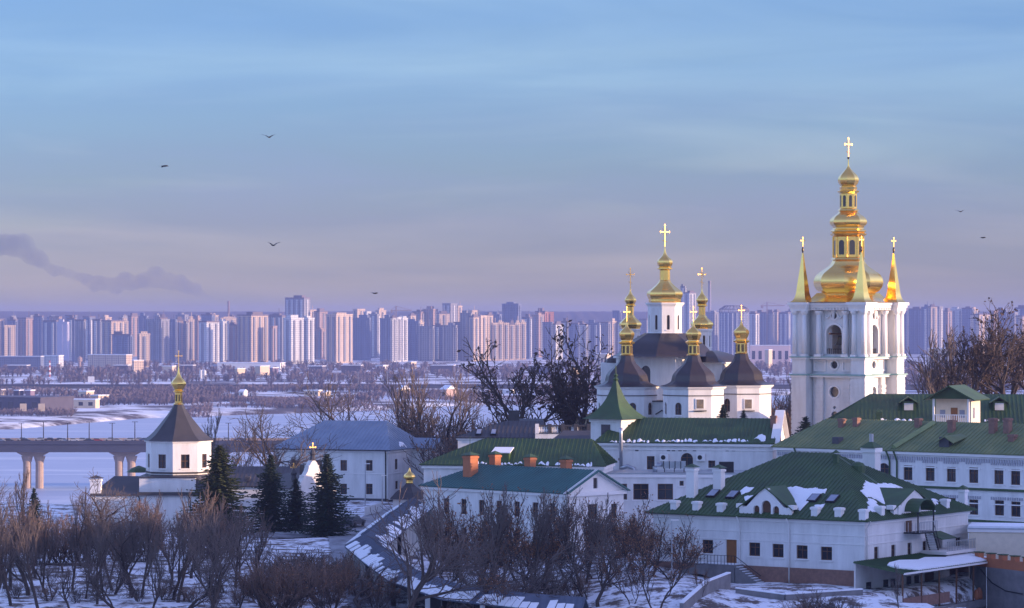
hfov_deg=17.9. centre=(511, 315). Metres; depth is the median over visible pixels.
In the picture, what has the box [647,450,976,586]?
house
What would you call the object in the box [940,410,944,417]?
window
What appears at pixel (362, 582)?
bare shrub
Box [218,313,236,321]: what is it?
apartment tower
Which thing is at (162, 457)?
window
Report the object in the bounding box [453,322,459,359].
apartment tower
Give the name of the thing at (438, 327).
apartment tower
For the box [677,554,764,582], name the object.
stone stair
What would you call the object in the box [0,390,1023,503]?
river ice
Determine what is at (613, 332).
apartment tower
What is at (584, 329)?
apartment tower
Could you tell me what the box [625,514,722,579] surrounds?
bare tree
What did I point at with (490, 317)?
apartment tower
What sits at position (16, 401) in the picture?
shopping hall
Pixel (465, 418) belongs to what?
bare tree
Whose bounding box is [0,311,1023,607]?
ground
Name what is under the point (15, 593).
bare shrub
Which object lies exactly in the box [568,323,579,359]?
apartment tower
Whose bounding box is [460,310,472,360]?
apartment tower
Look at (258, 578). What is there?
bare shrub
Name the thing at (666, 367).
church
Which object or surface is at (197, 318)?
apartment tower
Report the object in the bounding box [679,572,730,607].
garden wall
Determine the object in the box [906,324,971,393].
bare tree
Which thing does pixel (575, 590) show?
bare shrub
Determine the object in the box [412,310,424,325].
apartment tower
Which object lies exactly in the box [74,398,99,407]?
works building
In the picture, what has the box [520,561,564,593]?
bare tree
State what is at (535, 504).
window
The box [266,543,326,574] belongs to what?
bare shrub
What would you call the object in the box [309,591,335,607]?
bare shrub
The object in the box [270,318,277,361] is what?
apartment tower
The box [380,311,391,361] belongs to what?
apartment tower
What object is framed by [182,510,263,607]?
bare tree
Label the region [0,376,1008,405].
riverside thicket
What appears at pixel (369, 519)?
road
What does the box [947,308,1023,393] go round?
seedy tree
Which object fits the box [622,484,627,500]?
window
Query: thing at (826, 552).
window
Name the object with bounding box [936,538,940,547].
door
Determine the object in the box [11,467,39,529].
bare tree
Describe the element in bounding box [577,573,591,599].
bare tree
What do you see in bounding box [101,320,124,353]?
apartment tower
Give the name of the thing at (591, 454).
house
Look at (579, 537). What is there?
bare tree
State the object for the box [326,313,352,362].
apartment tower
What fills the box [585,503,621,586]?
bare tree
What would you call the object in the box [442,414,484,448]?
bare shrub
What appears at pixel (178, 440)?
octagonal chapel
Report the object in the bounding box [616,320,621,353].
apartment tower
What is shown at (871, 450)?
chimney stack
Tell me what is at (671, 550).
lamp post
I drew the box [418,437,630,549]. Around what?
house
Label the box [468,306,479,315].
apartment tower
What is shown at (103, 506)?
bare tree
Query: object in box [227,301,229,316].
smokestack
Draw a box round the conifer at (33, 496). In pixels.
[21,487,46,545]
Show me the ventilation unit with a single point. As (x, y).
(672, 464)
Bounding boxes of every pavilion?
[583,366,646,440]
[923,384,989,422]
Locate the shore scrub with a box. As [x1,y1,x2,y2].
[0,389,596,417]
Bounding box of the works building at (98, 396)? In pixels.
[90,394,108,398]
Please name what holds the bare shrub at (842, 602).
on the ground
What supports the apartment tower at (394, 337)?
on the ground
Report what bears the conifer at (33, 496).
on the ground
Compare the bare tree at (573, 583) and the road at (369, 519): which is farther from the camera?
the road at (369, 519)
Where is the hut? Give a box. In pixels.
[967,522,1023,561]
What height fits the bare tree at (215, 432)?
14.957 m
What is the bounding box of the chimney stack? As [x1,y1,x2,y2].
[861,434,881,470]
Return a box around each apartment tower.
[0,319,4,355]
[3,325,15,355]
[7,317,17,355]
[17,311,32,355]
[33,314,43,355]
[42,320,57,354]
[49,316,61,321]
[56,319,68,362]
[65,311,77,321]
[67,315,76,361]
[75,319,85,362]
[83,312,95,318]
[84,311,92,359]
[92,314,101,353]
[99,315,111,319]
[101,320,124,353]
[112,331,132,359]
[118,315,127,320]
[122,318,128,333]
[127,313,139,356]
[137,331,149,366]
[138,313,148,332]
[146,319,169,362]
[158,310,167,318]
[169,319,176,361]
[175,313,188,320]
[177,317,183,361]
[183,321,188,360]
[187,312,194,360]
[193,315,200,360]
[198,321,219,363]
[201,313,214,320]
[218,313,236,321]
[219,319,228,361]
[229,322,236,360]
[237,312,268,361]
[268,313,285,360]
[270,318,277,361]
[283,315,303,363]
[285,295,309,317]
[304,316,314,362]
[310,305,315,317]
[314,308,327,328]
[314,328,325,359]
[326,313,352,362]
[353,309,364,317]
[353,315,370,360]
[363,311,370,317]
[369,312,379,357]
[375,308,385,317]
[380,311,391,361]
[390,315,396,361]
[397,317,401,361]
[401,316,407,361]
[408,313,415,320]
[408,319,419,360]
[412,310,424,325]
[418,320,434,360]
[423,306,437,325]
[432,323,442,360]
[436,311,449,324]
[442,303,457,322]
[443,323,457,360]
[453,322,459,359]
[457,306,462,321]
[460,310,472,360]
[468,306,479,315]
[469,314,479,360]
[478,315,487,360]
[485,312,492,359]
[491,323,497,360]
[493,309,501,322]
[497,320,503,360]
[502,302,520,322]
[503,323,508,359]
[509,320,514,359]
[515,320,520,359]
[519,319,525,359]
[522,314,531,358]
[532,308,543,356]
[535,308,547,321]
[542,322,552,359]
[548,312,553,322]
[553,321,562,359]
[561,316,570,358]
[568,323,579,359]
[578,321,587,359]
[586,320,600,359]
[597,322,610,352]
[606,318,616,355]
[612,310,621,321]
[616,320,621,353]
[639,313,647,334]
[680,284,685,332]
[683,291,695,332]
[705,311,718,350]
[749,311,759,353]
[757,310,762,344]
[762,310,773,344]
[773,309,780,344]
[779,312,790,344]
[785,309,792,351]
[904,308,907,353]
[908,307,920,353]
[921,302,927,354]
[928,302,937,347]
[937,306,942,347]
[943,308,951,347]
[950,307,961,351]
[962,306,973,352]
[970,314,990,356]
[989,310,997,342]
[998,307,1007,351]
[1006,312,1017,349]
[1015,305,1023,314]
[1016,315,1023,338]
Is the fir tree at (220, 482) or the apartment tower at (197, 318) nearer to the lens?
the fir tree at (220, 482)
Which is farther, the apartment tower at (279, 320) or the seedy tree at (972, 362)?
the apartment tower at (279, 320)
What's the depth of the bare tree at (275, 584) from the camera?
329.59 m
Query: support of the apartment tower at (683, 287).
on the ground
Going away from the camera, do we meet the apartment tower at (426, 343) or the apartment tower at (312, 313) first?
the apartment tower at (426, 343)
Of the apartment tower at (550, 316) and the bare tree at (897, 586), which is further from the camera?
the apartment tower at (550, 316)
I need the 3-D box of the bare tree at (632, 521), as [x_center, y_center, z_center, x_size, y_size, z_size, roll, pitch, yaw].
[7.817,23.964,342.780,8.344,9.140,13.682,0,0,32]
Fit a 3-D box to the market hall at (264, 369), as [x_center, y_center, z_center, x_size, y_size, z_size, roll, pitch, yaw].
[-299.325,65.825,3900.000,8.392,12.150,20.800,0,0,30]
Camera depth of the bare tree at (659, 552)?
343.33 m
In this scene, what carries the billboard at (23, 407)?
on the ground
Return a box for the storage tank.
[199,370,202,378]
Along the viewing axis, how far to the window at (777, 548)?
346.07 m
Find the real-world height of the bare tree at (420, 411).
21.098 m
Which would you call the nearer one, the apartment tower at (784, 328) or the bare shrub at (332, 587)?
the bare shrub at (332, 587)
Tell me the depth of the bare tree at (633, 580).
322.12 m
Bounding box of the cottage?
[238,389,247,395]
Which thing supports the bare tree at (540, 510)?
on the ground
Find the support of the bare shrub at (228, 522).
on the ground
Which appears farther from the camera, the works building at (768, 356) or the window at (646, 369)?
the works building at (768, 356)
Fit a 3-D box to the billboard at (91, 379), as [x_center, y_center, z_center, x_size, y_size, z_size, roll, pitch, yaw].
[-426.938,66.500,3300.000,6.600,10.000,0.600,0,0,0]
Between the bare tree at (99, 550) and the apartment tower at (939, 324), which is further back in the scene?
the apartment tower at (939, 324)
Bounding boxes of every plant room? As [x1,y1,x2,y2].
[13,390,23,394]
[25,390,34,395]
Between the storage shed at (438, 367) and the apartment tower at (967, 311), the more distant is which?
the apartment tower at (967, 311)
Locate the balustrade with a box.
[535,424,590,438]
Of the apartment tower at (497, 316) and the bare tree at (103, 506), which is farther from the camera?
the apartment tower at (497, 316)
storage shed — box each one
[7,365,29,372]
[113,365,130,372]
[180,365,195,373]
[341,365,362,373]
[431,365,455,373]
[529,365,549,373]
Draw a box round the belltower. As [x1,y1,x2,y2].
[787,137,908,435]
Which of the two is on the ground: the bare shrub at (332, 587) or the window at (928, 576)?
the bare shrub at (332, 587)
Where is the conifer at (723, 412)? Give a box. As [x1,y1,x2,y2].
[716,404,728,417]
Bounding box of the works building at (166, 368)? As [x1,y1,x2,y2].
[162,366,175,373]
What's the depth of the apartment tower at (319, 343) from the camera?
5298.06 m
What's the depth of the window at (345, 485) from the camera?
482.59 m
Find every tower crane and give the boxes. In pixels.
[391,306,411,316]
[761,302,784,344]
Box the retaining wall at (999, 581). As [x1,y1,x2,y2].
[969,551,1023,607]
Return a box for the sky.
[0,0,1023,311]
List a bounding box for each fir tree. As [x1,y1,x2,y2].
[171,445,266,534]
[244,454,302,532]
[280,478,314,531]
[289,454,358,537]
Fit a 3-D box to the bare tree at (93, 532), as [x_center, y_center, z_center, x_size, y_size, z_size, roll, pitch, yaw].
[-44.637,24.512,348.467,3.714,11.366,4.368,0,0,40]
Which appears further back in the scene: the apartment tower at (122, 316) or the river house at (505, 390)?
the apartment tower at (122, 316)
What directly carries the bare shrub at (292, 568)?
on the ground
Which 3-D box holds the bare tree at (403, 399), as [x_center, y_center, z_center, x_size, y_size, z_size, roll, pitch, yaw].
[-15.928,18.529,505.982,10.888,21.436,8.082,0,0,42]
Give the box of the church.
[594,224,773,417]
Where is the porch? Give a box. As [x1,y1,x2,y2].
[853,538,987,607]
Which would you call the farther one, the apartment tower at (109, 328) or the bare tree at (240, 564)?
the apartment tower at (109, 328)
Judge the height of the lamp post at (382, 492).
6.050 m
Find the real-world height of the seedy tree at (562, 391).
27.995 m
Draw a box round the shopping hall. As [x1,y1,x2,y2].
[0,395,73,411]
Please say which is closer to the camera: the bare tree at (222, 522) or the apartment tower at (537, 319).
the bare tree at (222, 522)
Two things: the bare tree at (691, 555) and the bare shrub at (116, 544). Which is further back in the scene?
the bare shrub at (116, 544)
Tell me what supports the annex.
on the ground
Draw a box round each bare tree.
[0,476,16,506]
[0,505,12,605]
[0,507,52,595]
[0,508,20,588]
[1,495,35,589]
[2,492,41,607]
[3,525,22,577]
[9,542,56,593]
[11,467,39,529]
[20,508,52,577]
[31,500,58,591]
[34,562,60,593]
[40,512,74,561]
[40,517,74,572]
[44,562,79,607]
[58,467,151,545]
[64,479,131,530]
[64,488,95,589]
[65,520,117,603]
[65,523,92,565]
[69,506,116,592]
[72,556,118,607]
[75,492,112,590]
[78,530,104,598]
[78,563,108,602]
[86,509,153,594]
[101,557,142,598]
[109,519,130,579]
[111,536,135,594]
[119,499,158,542]
[131,497,168,536]
[138,490,166,596]
[138,507,166,542]
[139,536,173,607]
[147,502,174,578]
[147,520,167,575]
[153,564,184,601]
[159,504,219,599]
[161,522,183,584]
[167,508,190,560]
[171,513,225,578]
[176,482,219,602]
[180,495,227,533]
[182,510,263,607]
[186,541,201,584]
[187,541,241,607]
[191,507,225,559]
[193,555,221,591]
[196,509,244,562]
[201,409,229,458]
[205,493,234,585]
[205,542,241,592]
[211,423,256,467]
[221,503,253,587]
[222,524,259,570]
[227,568,259,607]
[230,400,350,465]
[232,436,259,465]
[236,509,275,594]
[247,544,256,567]
[248,430,332,465]
[252,542,274,572]
[257,564,294,607]
[259,399,307,442]
[289,551,327,603]
[290,370,423,429]
[334,548,425,607]
[334,551,360,601]
[334,560,361,593]
[354,471,525,607]
[374,368,448,435]
[377,366,485,455]
[394,368,442,437]
[406,492,473,577]
[409,405,443,434]
[433,558,495,607]
[443,494,583,579]
[449,482,523,580]
[453,526,542,607]
[454,400,482,430]
[479,484,572,579]
[479,485,514,571]
[495,522,612,597]
[496,490,563,579]
[499,516,544,589]
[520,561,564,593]
[527,495,623,576]
[529,487,560,582]
[529,497,647,577]
[539,528,602,589]
[546,486,590,590]
[553,562,588,596]
[576,492,653,568]
[577,526,650,606]
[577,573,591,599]
[581,492,617,583]
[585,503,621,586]
[585,531,640,586]
[594,552,649,604]
[605,511,682,576]
[615,522,660,583]
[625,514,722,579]
[626,526,703,607]
[692,563,709,596]
[783,374,791,430]
[890,565,901,607]
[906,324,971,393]
[910,355,971,392]
[921,366,936,393]
[938,341,969,386]
[974,323,1023,393]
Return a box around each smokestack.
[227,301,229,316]
[708,281,710,311]
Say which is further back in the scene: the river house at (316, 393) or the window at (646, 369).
the river house at (316, 393)
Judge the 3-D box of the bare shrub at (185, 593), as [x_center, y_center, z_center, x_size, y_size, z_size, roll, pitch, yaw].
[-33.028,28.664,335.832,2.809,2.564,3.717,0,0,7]
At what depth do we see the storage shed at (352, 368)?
3997.33 m
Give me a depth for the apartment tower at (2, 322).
5608.71 m
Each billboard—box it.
[20,404,25,415]
[38,404,44,412]
[88,376,93,383]
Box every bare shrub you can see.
[0,579,27,598]
[3,520,70,565]
[35,583,59,600]
[40,523,84,562]
[46,515,99,561]
[68,515,124,562]
[68,585,87,602]
[109,524,139,559]
[112,515,145,561]
[126,584,151,601]
[128,535,165,562]
[151,580,178,599]
[173,504,259,555]
[173,518,248,557]
[176,582,202,602]
[203,588,227,602]
[224,588,250,605]
[234,562,315,607]
[235,551,335,607]
[235,566,268,597]
[252,561,285,585]
[261,547,306,569]
[264,557,324,591]
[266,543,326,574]
[268,560,309,587]
[280,585,313,607]
[284,552,362,607]
[290,562,332,592]
[301,547,353,584]
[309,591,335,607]
[316,569,350,601]
[317,557,355,589]
[335,552,370,578]
[339,564,375,596]
[358,582,399,607]
[401,424,465,480]
[406,420,461,440]
[413,423,479,461]
[415,416,480,443]
[418,417,493,460]
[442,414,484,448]
[452,414,505,445]
[458,409,524,433]
[494,575,531,591]
[520,570,574,595]
[546,415,578,429]
[557,577,594,596]
[601,513,652,555]
[626,525,651,556]
[661,562,670,570]
[771,388,790,421]
[771,391,791,436]
[771,400,791,434]
[777,593,820,607]
[791,589,841,607]
[815,593,849,607]
[848,599,862,607]
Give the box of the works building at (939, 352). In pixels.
[928,348,949,364]
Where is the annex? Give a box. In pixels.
[606,470,744,536]
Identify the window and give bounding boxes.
[8,402,12,407]
[32,402,36,407]
[157,454,166,469]
[180,454,188,469]
[202,454,207,468]
[339,460,347,471]
[339,484,346,494]
[366,460,372,471]
[366,484,372,494]
[459,499,466,515]
[480,500,483,515]
[513,501,519,517]
[533,502,537,513]
[588,504,596,518]
[601,424,609,434]
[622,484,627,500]
[632,484,648,500]
[642,366,649,381]
[647,456,654,468]
[657,484,672,500]
[681,453,692,465]
[702,540,713,554]
[707,461,715,468]
[747,542,760,557]
[771,544,784,558]
[778,351,781,358]
[795,545,808,559]
[819,547,832,561]
[831,387,838,396]
[866,582,870,588]
[874,547,876,558]
[881,463,888,473]
[883,579,887,586]
[891,545,893,556]
[904,465,911,480]
[906,576,910,583]
[908,543,910,553]
[914,575,918,582]
[924,466,934,481]
[925,572,933,580]
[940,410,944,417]
[945,467,956,482]
[959,410,964,417]
[967,467,978,483]
[968,499,978,515]
[993,470,1003,485]
[993,500,1004,516]
[1009,469,1020,485]
[1009,501,1020,517]
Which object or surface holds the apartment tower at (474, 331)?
on the ground
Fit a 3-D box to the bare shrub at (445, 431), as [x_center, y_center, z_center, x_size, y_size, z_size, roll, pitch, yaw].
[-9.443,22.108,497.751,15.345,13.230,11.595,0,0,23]
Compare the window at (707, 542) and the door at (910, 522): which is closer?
the door at (910, 522)
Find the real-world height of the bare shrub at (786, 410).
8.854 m
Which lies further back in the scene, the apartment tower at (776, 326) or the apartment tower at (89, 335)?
the apartment tower at (776, 326)
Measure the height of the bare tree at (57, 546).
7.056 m
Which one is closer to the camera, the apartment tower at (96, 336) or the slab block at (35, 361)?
the slab block at (35, 361)
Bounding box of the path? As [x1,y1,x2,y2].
[13,563,95,565]
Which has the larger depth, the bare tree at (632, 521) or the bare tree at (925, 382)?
the bare tree at (925, 382)
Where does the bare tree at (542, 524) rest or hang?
on the ground
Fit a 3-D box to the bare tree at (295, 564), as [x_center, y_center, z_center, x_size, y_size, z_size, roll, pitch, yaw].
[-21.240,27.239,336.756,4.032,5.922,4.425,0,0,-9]
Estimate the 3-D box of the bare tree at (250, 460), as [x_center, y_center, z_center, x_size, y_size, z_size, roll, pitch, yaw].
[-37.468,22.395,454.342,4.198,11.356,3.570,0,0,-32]
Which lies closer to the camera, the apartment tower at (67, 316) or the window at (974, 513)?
the window at (974, 513)
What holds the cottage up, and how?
on the ground
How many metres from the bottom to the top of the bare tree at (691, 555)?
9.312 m
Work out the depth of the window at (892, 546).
345.56 m
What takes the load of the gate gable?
on the ground
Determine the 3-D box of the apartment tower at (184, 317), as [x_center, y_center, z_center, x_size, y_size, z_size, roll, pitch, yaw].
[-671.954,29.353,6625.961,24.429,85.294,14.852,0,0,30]
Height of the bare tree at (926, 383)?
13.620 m
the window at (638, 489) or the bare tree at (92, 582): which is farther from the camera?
the window at (638, 489)
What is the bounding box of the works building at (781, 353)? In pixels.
[750,345,789,365]
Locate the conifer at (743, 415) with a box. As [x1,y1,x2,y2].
[740,410,747,417]
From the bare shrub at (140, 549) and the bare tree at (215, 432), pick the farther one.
the bare tree at (215, 432)
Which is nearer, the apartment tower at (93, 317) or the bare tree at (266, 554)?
the bare tree at (266, 554)
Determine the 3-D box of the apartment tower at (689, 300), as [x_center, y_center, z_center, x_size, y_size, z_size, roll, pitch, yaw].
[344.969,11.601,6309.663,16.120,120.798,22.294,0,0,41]
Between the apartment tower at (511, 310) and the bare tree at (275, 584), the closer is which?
the bare tree at (275, 584)
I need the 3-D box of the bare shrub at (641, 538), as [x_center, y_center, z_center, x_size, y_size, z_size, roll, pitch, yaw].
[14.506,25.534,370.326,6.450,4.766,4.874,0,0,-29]
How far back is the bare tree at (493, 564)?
326.00 m
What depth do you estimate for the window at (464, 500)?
392.63 m
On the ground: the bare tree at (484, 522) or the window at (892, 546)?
the bare tree at (484, 522)
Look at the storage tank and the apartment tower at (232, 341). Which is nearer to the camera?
the storage tank
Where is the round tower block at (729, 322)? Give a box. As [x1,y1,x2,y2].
[719,305,748,355]
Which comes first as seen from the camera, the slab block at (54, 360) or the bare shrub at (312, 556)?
the bare shrub at (312, 556)
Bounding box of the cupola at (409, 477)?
[390,468,423,506]
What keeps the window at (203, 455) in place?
in the octagonal chapel at (178, 440)
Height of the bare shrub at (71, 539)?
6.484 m
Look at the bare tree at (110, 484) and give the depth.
393.05 m
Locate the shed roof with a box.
[553,431,590,438]
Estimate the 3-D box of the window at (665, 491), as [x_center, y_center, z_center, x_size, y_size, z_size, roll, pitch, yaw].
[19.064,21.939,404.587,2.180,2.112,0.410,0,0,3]
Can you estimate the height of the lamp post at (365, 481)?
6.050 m
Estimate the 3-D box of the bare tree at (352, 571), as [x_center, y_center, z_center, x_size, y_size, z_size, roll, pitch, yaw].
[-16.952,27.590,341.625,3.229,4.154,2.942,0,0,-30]
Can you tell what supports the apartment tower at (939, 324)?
on the ground
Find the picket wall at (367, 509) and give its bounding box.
[364,503,380,515]
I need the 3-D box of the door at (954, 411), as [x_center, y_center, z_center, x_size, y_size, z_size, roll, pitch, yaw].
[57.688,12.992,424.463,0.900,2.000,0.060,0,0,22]
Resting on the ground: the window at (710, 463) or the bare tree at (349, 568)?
the bare tree at (349, 568)
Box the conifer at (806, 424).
[791,416,810,434]
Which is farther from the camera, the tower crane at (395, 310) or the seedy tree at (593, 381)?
the tower crane at (395, 310)
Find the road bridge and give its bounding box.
[0,438,446,487]
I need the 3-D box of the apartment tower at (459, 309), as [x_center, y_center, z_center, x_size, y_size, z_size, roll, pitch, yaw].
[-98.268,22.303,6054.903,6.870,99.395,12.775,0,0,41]
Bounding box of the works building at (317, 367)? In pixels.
[309,366,325,371]
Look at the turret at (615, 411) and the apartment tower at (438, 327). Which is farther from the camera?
the apartment tower at (438, 327)
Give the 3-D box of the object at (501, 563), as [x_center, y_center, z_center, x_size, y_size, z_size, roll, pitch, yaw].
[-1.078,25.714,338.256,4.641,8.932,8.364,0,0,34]
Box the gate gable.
[276,443,334,524]
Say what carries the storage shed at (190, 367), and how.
on the ground
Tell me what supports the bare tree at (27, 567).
on the ground
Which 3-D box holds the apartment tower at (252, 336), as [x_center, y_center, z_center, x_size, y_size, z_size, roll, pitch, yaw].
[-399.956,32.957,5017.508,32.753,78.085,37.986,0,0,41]
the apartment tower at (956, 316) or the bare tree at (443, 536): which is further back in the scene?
the apartment tower at (956, 316)
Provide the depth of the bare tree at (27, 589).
343.74 m
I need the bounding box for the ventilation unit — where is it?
[653,461,685,471]
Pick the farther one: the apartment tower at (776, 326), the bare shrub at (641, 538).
the apartment tower at (776, 326)
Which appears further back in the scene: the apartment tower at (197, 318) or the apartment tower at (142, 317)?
the apartment tower at (142, 317)
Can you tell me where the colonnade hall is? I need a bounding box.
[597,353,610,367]
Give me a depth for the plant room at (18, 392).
2486.61 m
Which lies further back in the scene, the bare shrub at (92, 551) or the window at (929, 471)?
the window at (929, 471)
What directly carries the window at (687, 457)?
in the house at (645, 443)
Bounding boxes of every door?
[727,540,736,562]
[906,520,911,531]
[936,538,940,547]
[951,408,957,421]
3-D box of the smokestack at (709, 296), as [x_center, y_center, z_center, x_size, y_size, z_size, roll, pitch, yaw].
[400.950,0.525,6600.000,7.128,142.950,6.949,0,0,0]
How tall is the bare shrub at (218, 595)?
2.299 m
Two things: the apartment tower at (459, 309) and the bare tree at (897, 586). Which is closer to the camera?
the bare tree at (897, 586)
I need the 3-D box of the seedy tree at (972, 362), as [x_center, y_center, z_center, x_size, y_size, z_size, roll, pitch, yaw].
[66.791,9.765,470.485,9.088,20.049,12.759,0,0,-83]
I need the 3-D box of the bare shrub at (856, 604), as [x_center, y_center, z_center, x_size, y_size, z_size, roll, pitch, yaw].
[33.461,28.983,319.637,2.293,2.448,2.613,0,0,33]
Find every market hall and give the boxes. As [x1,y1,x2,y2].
[217,362,285,370]
[234,368,245,376]
[255,365,269,374]
[269,367,278,373]
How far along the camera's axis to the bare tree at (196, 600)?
324.57 m
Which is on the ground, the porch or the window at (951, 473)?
the porch
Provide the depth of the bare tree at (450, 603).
323.52 m
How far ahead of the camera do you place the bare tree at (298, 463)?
440.15 m
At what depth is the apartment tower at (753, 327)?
6000.11 m
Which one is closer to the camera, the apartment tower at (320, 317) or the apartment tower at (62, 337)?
the apartment tower at (62, 337)
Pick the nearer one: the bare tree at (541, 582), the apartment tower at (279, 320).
the bare tree at (541, 582)
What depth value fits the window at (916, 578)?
348.44 m
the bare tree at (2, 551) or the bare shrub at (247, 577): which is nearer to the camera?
the bare tree at (2, 551)
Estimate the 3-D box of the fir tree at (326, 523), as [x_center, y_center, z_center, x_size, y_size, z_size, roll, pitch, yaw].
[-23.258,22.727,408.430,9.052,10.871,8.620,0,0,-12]
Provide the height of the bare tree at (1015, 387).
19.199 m
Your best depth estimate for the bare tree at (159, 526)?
357.23 m
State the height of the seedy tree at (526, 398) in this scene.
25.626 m
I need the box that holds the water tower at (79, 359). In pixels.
[77,356,81,366]
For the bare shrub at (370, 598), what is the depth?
332.67 m
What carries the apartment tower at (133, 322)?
on the ground
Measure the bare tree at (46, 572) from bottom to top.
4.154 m
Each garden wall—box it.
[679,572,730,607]
[735,587,862,599]
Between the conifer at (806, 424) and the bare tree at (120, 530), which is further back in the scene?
the conifer at (806, 424)
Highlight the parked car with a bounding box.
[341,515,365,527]
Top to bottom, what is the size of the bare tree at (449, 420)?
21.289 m
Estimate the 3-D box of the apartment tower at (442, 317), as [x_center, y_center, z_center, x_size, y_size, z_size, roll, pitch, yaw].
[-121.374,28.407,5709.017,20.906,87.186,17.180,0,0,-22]
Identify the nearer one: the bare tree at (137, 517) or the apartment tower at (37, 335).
the bare tree at (137, 517)
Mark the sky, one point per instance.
(485, 155)
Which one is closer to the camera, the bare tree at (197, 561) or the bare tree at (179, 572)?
the bare tree at (179, 572)
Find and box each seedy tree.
[457,337,586,431]
[529,320,614,429]
[534,337,600,429]
[930,314,1017,393]
[943,297,1023,393]
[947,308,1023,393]
[990,318,1023,389]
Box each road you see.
[244,507,392,537]
[328,535,395,607]
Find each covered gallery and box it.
[345,498,430,573]
[345,534,588,607]
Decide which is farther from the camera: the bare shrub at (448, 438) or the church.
the bare shrub at (448, 438)
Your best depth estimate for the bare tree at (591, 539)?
341.20 m
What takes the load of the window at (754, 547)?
in the house at (813, 517)
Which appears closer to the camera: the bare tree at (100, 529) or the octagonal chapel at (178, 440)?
the bare tree at (100, 529)
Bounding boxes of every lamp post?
[364,463,369,504]
[381,475,387,514]
[671,520,678,583]
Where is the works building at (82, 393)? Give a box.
[78,390,94,396]
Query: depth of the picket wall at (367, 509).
447.94 m
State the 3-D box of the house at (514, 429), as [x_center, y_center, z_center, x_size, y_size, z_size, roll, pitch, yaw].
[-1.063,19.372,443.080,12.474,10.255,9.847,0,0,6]
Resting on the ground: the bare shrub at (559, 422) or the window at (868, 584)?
the bare shrub at (559, 422)
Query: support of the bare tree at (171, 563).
on the ground
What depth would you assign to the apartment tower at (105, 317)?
6576.03 m
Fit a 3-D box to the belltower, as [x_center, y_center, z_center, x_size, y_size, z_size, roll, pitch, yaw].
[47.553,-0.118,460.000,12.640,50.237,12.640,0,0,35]
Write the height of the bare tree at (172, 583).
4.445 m
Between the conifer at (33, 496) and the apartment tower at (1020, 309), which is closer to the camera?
the conifer at (33, 496)
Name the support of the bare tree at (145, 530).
on the ground
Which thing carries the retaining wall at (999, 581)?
on the ground
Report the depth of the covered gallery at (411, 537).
377.92 m
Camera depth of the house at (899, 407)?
437.04 m
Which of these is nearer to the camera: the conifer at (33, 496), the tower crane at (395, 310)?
the conifer at (33, 496)
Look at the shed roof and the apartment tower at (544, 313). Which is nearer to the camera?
the shed roof
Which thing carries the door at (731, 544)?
in the house at (813, 517)
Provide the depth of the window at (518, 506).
386.07 m
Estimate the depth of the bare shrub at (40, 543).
367.25 m
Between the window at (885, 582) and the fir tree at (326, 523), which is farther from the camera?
the fir tree at (326, 523)
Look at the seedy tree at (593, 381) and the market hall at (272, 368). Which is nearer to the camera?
the seedy tree at (593, 381)
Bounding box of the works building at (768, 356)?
[764,349,772,367]
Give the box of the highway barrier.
[0,384,1021,388]
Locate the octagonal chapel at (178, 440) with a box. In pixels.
[89,351,212,526]
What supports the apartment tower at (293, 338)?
on the ground
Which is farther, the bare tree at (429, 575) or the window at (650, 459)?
the window at (650, 459)
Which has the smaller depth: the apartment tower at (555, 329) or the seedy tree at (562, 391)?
the seedy tree at (562, 391)
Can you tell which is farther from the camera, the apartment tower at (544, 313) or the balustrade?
the apartment tower at (544, 313)
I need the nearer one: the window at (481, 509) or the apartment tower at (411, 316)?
the window at (481, 509)
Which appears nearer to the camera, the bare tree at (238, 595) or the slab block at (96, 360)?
the bare tree at (238, 595)
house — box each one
[227,466,322,522]
[271,420,445,501]
[303,390,322,395]
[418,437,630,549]
[419,438,616,482]
[440,385,455,399]
[454,420,547,447]
[499,389,514,392]
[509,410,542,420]
[595,410,788,469]
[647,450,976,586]
[771,418,1023,538]
[827,393,1023,423]
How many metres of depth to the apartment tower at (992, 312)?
6100.51 m
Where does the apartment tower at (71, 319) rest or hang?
on the ground
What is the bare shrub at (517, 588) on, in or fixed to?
on the ground
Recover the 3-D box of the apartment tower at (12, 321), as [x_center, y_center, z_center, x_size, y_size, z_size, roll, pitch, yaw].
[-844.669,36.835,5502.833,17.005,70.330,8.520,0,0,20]
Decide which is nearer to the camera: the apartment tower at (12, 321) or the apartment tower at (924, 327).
the apartment tower at (12, 321)
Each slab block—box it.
[0,356,43,369]
[43,355,63,368]
[87,354,131,368]
[132,360,143,373]
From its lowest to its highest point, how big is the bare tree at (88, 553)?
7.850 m
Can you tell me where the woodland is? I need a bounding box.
[0,359,1020,383]
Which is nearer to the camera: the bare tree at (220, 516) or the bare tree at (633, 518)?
the bare tree at (220, 516)
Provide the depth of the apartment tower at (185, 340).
5099.34 m
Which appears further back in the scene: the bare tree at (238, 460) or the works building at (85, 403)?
the works building at (85, 403)
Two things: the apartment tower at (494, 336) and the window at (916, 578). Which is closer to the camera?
the window at (916, 578)
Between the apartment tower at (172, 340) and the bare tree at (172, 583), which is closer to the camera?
the bare tree at (172, 583)

